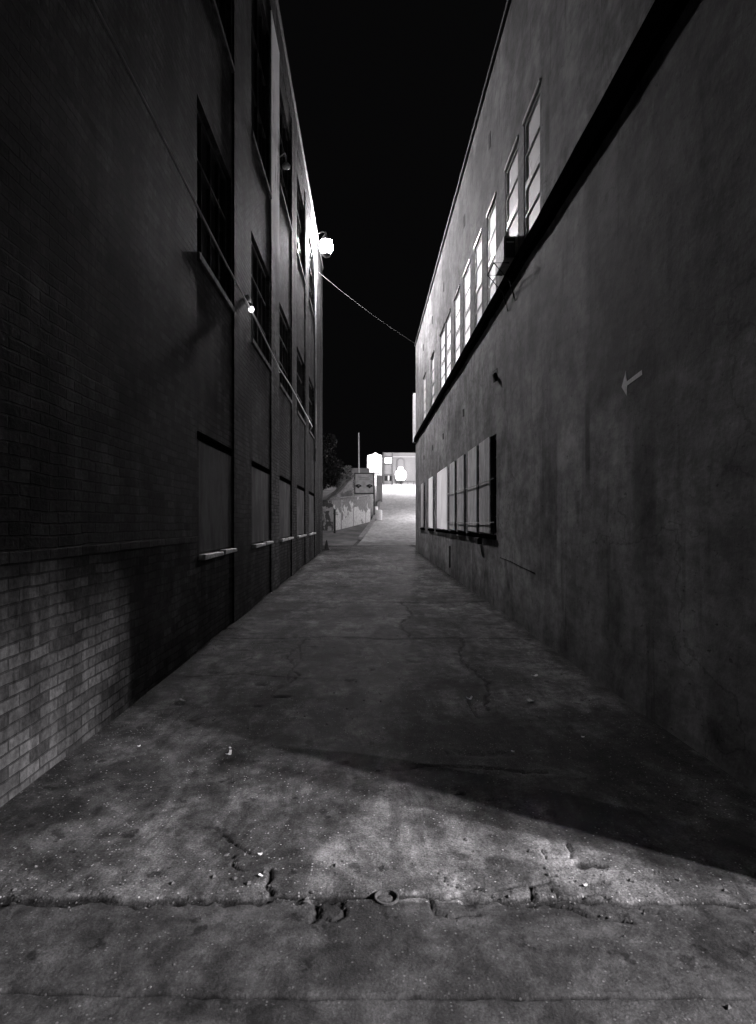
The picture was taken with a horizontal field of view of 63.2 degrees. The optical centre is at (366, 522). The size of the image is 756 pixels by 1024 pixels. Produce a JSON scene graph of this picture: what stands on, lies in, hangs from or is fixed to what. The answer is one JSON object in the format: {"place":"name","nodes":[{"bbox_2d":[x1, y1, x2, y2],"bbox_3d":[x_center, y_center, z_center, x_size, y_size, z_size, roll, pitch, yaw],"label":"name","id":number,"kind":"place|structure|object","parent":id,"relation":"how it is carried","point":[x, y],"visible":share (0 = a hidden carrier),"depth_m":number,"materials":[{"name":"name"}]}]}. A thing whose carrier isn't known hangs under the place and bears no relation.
{"place":"outdoors","nodes":[
{"label":"outdoors","id":0,"kind":"place"},
{"bbox_2d":[323,484,376,544],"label":"pavement","id":1,"kind":"structure","parent":0,"point":[348,536],"depth_m":38.26,"materials":[{"name":"grey concrete"}]},
{"bbox_2d":[323,500,332,530],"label":"side wall","id":2,"kind":"structure","parent":1,"relation":"on","point":[327,515],"depth_m":39.45,"materials":[{"name":"grey concrete"}]},
{"bbox_2d":[333,509,335,532],"bbox_3d":[-2.020,0.030,38.400,0.140,1.700,0.133,0,0,0],"label":"bollard","id":3,"kind":"object","parent":1,"relation":"on","point":[334,520],"visible":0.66,"depth_m":38.37,"materials":[{"name":"black metal"}]},
{"bbox_2d":[336,465,355,488],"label":"shrub","id":4,"kind":"object","parent":1,"relation":"on","point":[348,468],"visible":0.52,"depth_m":45.38,"materials":[{"name":"black plant"}]},
{"bbox_2d":[330,494,370,529],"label":"graffiti wall","id":5,"kind":"structure","parent":1,"relation":"on","point":[354,510],"depth_m":41.35,"materials":[{"name":"concrete"}]},
{"bbox_2d":[358,433,359,496],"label":"utility pole","id":6,"kind":"object","parent":1,"relation":"on","point":[358,457],"visible":0.34,"depth_m":49.95,"materials":[{"name":"paint"}]},
{"bbox_2d":[352,468,368,483],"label":"boundary wall","id":7,"kind":"structure","parent":1,"relation":"on","point":[362,470],"depth_m":60.00,"materials":[{"name":"grey concrete"}]},
{"bbox_2d":[323,483,415,549],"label":"ground","id":8,"kind":"structure","parent":0,"point":[412,546],"depth_m":33.41,"materials":[{"name":"grey concrete"}]},
{"bbox_2d":[0,0,323,806],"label":"brick building","id":9,"kind":"structure","parent":8,"relation":"on","point":[160,478],"depth_m":5.59,"materials":[{"name":"grey brick"}]},
{"bbox_2d":[90,0,312,429],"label":"cable","id":10,"kind":"object","parent":9,"relation":"attached to","point":[102,20],"visible":0.99,"depth_m":6.05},
{"bbox_2d":[197,109,234,312],"bbox_3d":[-2.120,-4.228,8.460,0.180,2.036,1.992,0,0,0],"label":"window","id":11,"kind":"structure","parent":9,"relation":"in","point":[211,179],"depth_m":8.45,"materials":[{"name":"glass"}]},
{"bbox_2d":[197,431,236,559],"bbox_3d":[-2.098,-0.325,8.500,0.205,1.590,1.952,0,0,0],"label":"bricked up window","id":12,"kind":"structure","parent":9,"relation":"in","point":[215,466],"depth_m":8.42,"materials":[{"name":"grey brick"}]},
{"bbox_2d":[210,0,234,72],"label":"window","id":13,"kind":"structure","parent":9,"relation":"in","point":[218,6],"depth_m":9.01,"materials":[{"name":"glass"}]},
{"bbox_2d":[245,295,253,311],"bbox_3d":[-1.985,-3.685,10.350,0.170,0.294,0.122,0,0,0],"label":"bracket lamp","id":14,"kind":"object","parent":9,"relation":"attached to","point":[248,297],"visible":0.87,"depth_m":10.32,"materials":[{"name":"black paint"}]},
{"bbox_2d":[251,241,271,371],"bbox_3d":[-2.120,-4.228,12.060,0.180,2.036,2.192,0,0,0],"label":"window","id":15,"kind":"structure","parent":9,"relation":"in","point":[258,277],"depth_m":12.24,"materials":[{"name":"glass"}]},
{"bbox_2d":[251,0,271,198],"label":"window","id":16,"kind":"structure","parent":9,"relation":"in","point":[258,34],"depth_m":12.36,"materials":[{"name":"glass"}]},
{"bbox_2d":[251,460,273,547],"bbox_3d":[-2.098,-0.325,12.100,0.205,1.590,2.152,0,0,0],"label":"bricked up window","id":17,"kind":"structure","parent":9,"relation":"in","point":[260,479],"depth_m":12.06,"materials":[{"name":"grey brick"}]},
{"bbox_2d":[279,152,289,169],"bbox_3d":[-2.042,-9.019,15.330,0.210,0.300,0.355,0,0,16],"label":"wall lamp","id":18,"kind":"object","parent":9,"relation":"attached to","point":[286,165],"visible":0.98,"depth_m":15.33,"materials":[{"name":"metal"}]},
{"bbox_2d":[279,309,291,403],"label":"window","id":19,"kind":"structure","parent":9,"relation":"in","point":[283,330],"depth_m":15.92,"materials":[{"name":"glass"}]},
{"bbox_2d":[279,100,291,231],"bbox_3d":[-2.120,-9.153,15.610,0.180,2.486,2.292,0,0,0],"label":"window","id":20,"kind":"structure","parent":9,"relation":"in","point":[283,140],"depth_m":15.87,"materials":[{"name":"glass"}]},
{"bbox_2d":[279,475,293,541],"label":"bricked up window","id":21,"kind":"structure","parent":9,"relation":"in","point":[284,488],"depth_m":15.57,"materials":[{"name":"grey brick"}]},
{"bbox_2d":[297,353,305,425],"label":"window","id":22,"kind":"structure","parent":9,"relation":"in","point":[299,365],"depth_m":19.82,"materials":[{"name":"glass"}]},
{"bbox_2d":[297,187,305,284],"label":"window","id":23,"kind":"structure","parent":9,"relation":"in","point":[299,208],"depth_m":19.70,"materials":[{"name":"glass"}]},
{"bbox_2d":[297,485,306,537],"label":"bricked up window","id":24,"kind":"structure","parent":9,"relation":"in","point":[300,490],"depth_m":19.32,"materials":[{"name":"grey brick"}]},
{"bbox_2d":[309,382,314,440],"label":"window","id":25,"kind":"structure","parent":9,"relation":"in","point":[310,388],"depth_m":23.52,"materials":[{"name":"glass"}]},
{"bbox_2d":[309,245,314,320],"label":"window","id":26,"kind":"structure","parent":9,"relation":"in","point":[310,255],"depth_m":23.52,"materials":[{"name":"glass"}]},
{"bbox_2d":[309,491,315,534],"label":"bricked up window","id":27,"kind":"structure","parent":9,"relation":"in","point":[311,498],"depth_m":23.15,"materials":[{"name":"grey brick"}]},
{"bbox_2d":[314,231,332,460],"bbox_3d":[-1.707,-6.937,24.200,0.734,9.075,0.520,0,0,0],"label":"street lamp","id":28,"kind":"object","parent":9,"relation":"attached to","point":[326,247],"visible":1,"depth_m":24.02,"materials":[{"name":"metal"}]},
{"bbox_2d":[321,274,413,342],"bbox_3d":[0.150,-9.505,27.550,5.168,2.303,0.016,0,0,-32],"label":"overhead wire","id":29,"kind":"object","parent":9,"relation":"attached to","point":[365,309],"visible":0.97,"depth_m":27.43,"materials":[{"name":"grey metal"}]},
{"bbox_2d":[323,433,346,489],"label":"tree","id":30,"kind":"object","parent":8,"relation":"on","point":[333,479],"visible":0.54,"depth_m":51.77,"materials":[{"name":"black plant"}]},
{"bbox_2d":[323,479,352,500],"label":"concrete bank","id":31,"kind":"structure","parent":8,"relation":"on","point":[344,488],"depth_m":42.35,"materials":[{"name":"grey concrete"}]},
{"bbox_2d":[353,490,374,516],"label":"slatted fence","id":32,"kind":"object","parent":8,"relation":"on","point":[372,496],"visible":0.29,"depth_m":46.20,"materials":[{"name":"paint"}]},
{"bbox_2d":[354,473,374,493],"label":"painted board","id":33,"kind":"object","parent":32,"relation":"attached to","point":[365,483],"visible":0.98,"depth_m":46.10,"materials":[{"name":"grey wood"}]},
{"bbox_2d":[358,483,382,539],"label":"kerb","id":34,"kind":"structure","parent":8,"relation":"on","point":[365,530],"depth_m":40.99,"materials":[{"name":"concrete"}]},
{"bbox_2d":[367,452,381,485],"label":"corner house","id":35,"kind":"structure","parent":8,"relation":"on","point":[374,466],"depth_m":72.00,"materials":[{"name":"concrete"}]},
{"bbox_2d":[377,475,381,501],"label":"gate pier","id":36,"kind":"structure","parent":8,"relation":"on","point":[379,487],"depth_m":56.00,"materials":[{"name":"grey concrete"}]},
{"bbox_2d":[382,452,392,484],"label":"narrow house","id":37,"kind":"structure","parent":8,"relation":"on","point":[387,468],"depth_m":73.96,"materials":[{"name":"concrete"}]},
{"bbox_2d":[385,458,391,462],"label":"window","id":38,"kind":"structure","parent":37,"relation":"in","point":[387,460],"depth_m":73.95,"materials":[{"name":"white glass"}]},
{"bbox_2d":[385,476,391,480],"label":"window","id":39,"kind":"structure","parent":37,"relation":"in","point":[386,477],"depth_m":73.95,"materials":[{"name":"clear glass"}]},
{"bbox_2d":[393,453,415,483],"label":"arched house","id":40,"kind":"structure","parent":8,"relation":"on","point":[406,462],"depth_m":75.50,"materials":[{"name":"concrete"}]},
{"bbox_2d":[398,459,402,466],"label":"arched door","id":41,"kind":"structure","parent":40,"relation":"in","point":[400,462],"depth_m":75.45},
{"bbox_2d":[414,0,755,792],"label":"stucco building","id":42,"kind":"structure","parent":8,"relation":"on","point":[584,438],"depth_m":5.73,"materials":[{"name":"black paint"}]},
{"bbox_2d":[413,393,415,442],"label":"wall panel","id":43,"kind":"structure","parent":42,"relation":"attached to","point":[414,414],"depth_m":29.00,"materials":[{"name":"white paint"}]},
{"bbox_2d":[420,483,424,529],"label":"window","id":44,"kind":"structure","parent":42,"relation":"in","point":[422,485],"depth_m":25.17,"materials":[{"name":"glass"}]},
{"bbox_2d":[423,372,425,418],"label":"window","id":45,"kind":"structure","parent":42,"relation":"in","point":[424,377],"depth_m":24.48,"materials":[{"name":"white glass"}]},
{"bbox_2d":[428,476,433,530],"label":"window","id":46,"kind":"structure","parent":42,"relation":"in","point":[431,480],"depth_m":22.01,"materials":[{"name":"glass"}]},
{"bbox_2d":[430,350,433,405],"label":"window","id":47,"kind":"structure","parent":42,"relation":"in","point":[432,357],"depth_m":21.87,"materials":[{"name":"white glass"}]},
{"bbox_2d":[436,466,447,532],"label":"window","id":48,"kind":"structure","parent":42,"relation":"in","point":[442,476],"depth_m":18.60,"materials":[{"name":"glass"}]},
{"bbox_2d":[440,323,444,387],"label":"window","id":49,"kind":"structure","parent":42,"relation":"in","point":[442,334],"depth_m":18.73,"materials":[{"name":"white glass"}]},
{"bbox_2d":[445,308,450,378],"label":"window","id":50,"kind":"structure","parent":42,"relation":"in","point":[448,319],"depth_m":17.58,"materials":[{"name":"white glass"}]},
{"bbox_2d":[448,461,455,533],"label":"window","id":51,"kind":"structure","parent":42,"relation":"in","point":[453,465],"depth_m":16.16,"materials":[{"name":"glass"}]},
{"bbox_2d":[453,284,459,362],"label":"window","id":52,"kind":"structure","parent":42,"relation":"in","point":[457,296],"depth_m":15.83,"materials":[{"name":"white glass"}]},
{"bbox_2d":[456,454,465,535],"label":"window","id":53,"kind":"structure","parent":42,"relation":"in","point":[461,461],"depth_m":14.91,"materials":[{"name":"glass"}]},
{"bbox_2d":[463,258,469,346],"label":"window","id":54,"kind":"structure","parent":42,"relation":"in","point":[466,275],"depth_m":14.26,"materials":[{"name":"white glass"}]},
{"bbox_2d":[466,445,478,536],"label":"window","id":55,"kind":"structure","parent":42,"relation":"in","point":[473,454],"depth_m":13.26,"materials":[{"name":"glass"}]},
{"bbox_2d":[474,228,481,326],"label":"window","id":56,"kind":"structure","parent":42,"relation":"in","point":[478,244],"depth_m":12.84,"materials":[{"name":"white glass"}]},
{"bbox_2d":[477,436,496,539],"bbox_3d":[2.353,-0.645,11.720,0.205,1.910,1.660,0,0,0],"label":"window","id":57,"kind":"structure","parent":42,"relation":"in","point":[486,446],"depth_m":11.75,"materials":[{"name":"glass"}]},
{"bbox_2d":[486,192,495,303],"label":"window","id":58,"kind":"structure","parent":42,"relation":"in","point":[491,213],"depth_m":11.42,"materials":[{"name":"white glass"}]},
{"bbox_2d":[487,236,517,311],"bbox_3d":[2.144,-3.904,9.724,0.391,0.972,0.652,0,0,0],"label":"air conditioner","id":59,"kind":"object","parent":42,"relation":"attached to","point":[506,252],"visible":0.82,"depth_m":9.49,"materials":[{"name":"metal"}]},
{"bbox_2d":[504,135,517,235],"bbox_3d":[2.325,-4.952,9.780,0.090,1.856,0.900,0,0,0],"label":"window","id":60,"kind":"structure","parent":42,"relation":"in","point":[511,167],"depth_m":9.82,"materials":[{"name":"white glass"}]},
{"bbox_2d":[522,78,540,236],"bbox_3d":[2.325,-4.952,8.580,0.090,1.856,0.900,0,0,0],"label":"window","id":61,"kind":"structure","parent":42,"relation":"in","point":[531,120],"depth_m":8.62,"materials":[{"name":"grey glass"}]},
{"bbox_2d":[0,545,755,1023],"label":"alley pavement","id":62,"kind":"structure","parent":0,"point":[412,653],"depth_m":3.08,"materials":[{"name":"concrete"}]},
{"bbox_2d":[323,540,329,549],"bbox_3d":[-1.920,1.085,29.300,0.340,0.458,0.340,0,0,0],"label":"traffic cone","id":63,"kind":"object","parent":62,"relation":"on","point":[326,547],"visible":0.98,"depth_m":29.23,"materials":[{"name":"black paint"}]},
{"bbox_2d":[0,554,755,1013],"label":"grit","id":64,"kind":"object","parent":62,"relation":"on","point":[728,1006],"visible":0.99,"depth_m":2.85,"materials":[{"name":"gravel"}]},
{"bbox_2d":[374,889,398,905],"bbox_3d":[0.084,1.610,2.618,0.106,0.036,0.106,0,0,0],"label":"ring","id":65,"kind":"object","parent":62,"relation":"on","point":[379,893],"visible":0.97,"depth_m":2.63,"materials":[{"name":"metal"}]},
{"bbox_2d":[357,484,415,544],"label":"road","id":66,"kind":"structure","parent":0,"point":[396,525],"depth_m":44.14,"materials":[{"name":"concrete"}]},
{"bbox_2d":[375,510,381,519],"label":"drum","id":67,"kind":"object","parent":66,"relation":"on","point":[378,516],"visible":1,"depth_m":43.98,"materials":[{"name":"white metal"}]},
{"bbox_2d":[395,467,405,483],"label":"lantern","id":68,"kind":"object","parent":66,"relation":"on","point":[400,473],"visible":0.88,"depth_m":74.43,"materials":[{"name":"white"}]},
{"bbox_2d":[278,0,506,478],"label":"sky","id":69,"kind":"structure","parent":0,"point":[387,93],"materials":[{"name":"black"}]}
]}

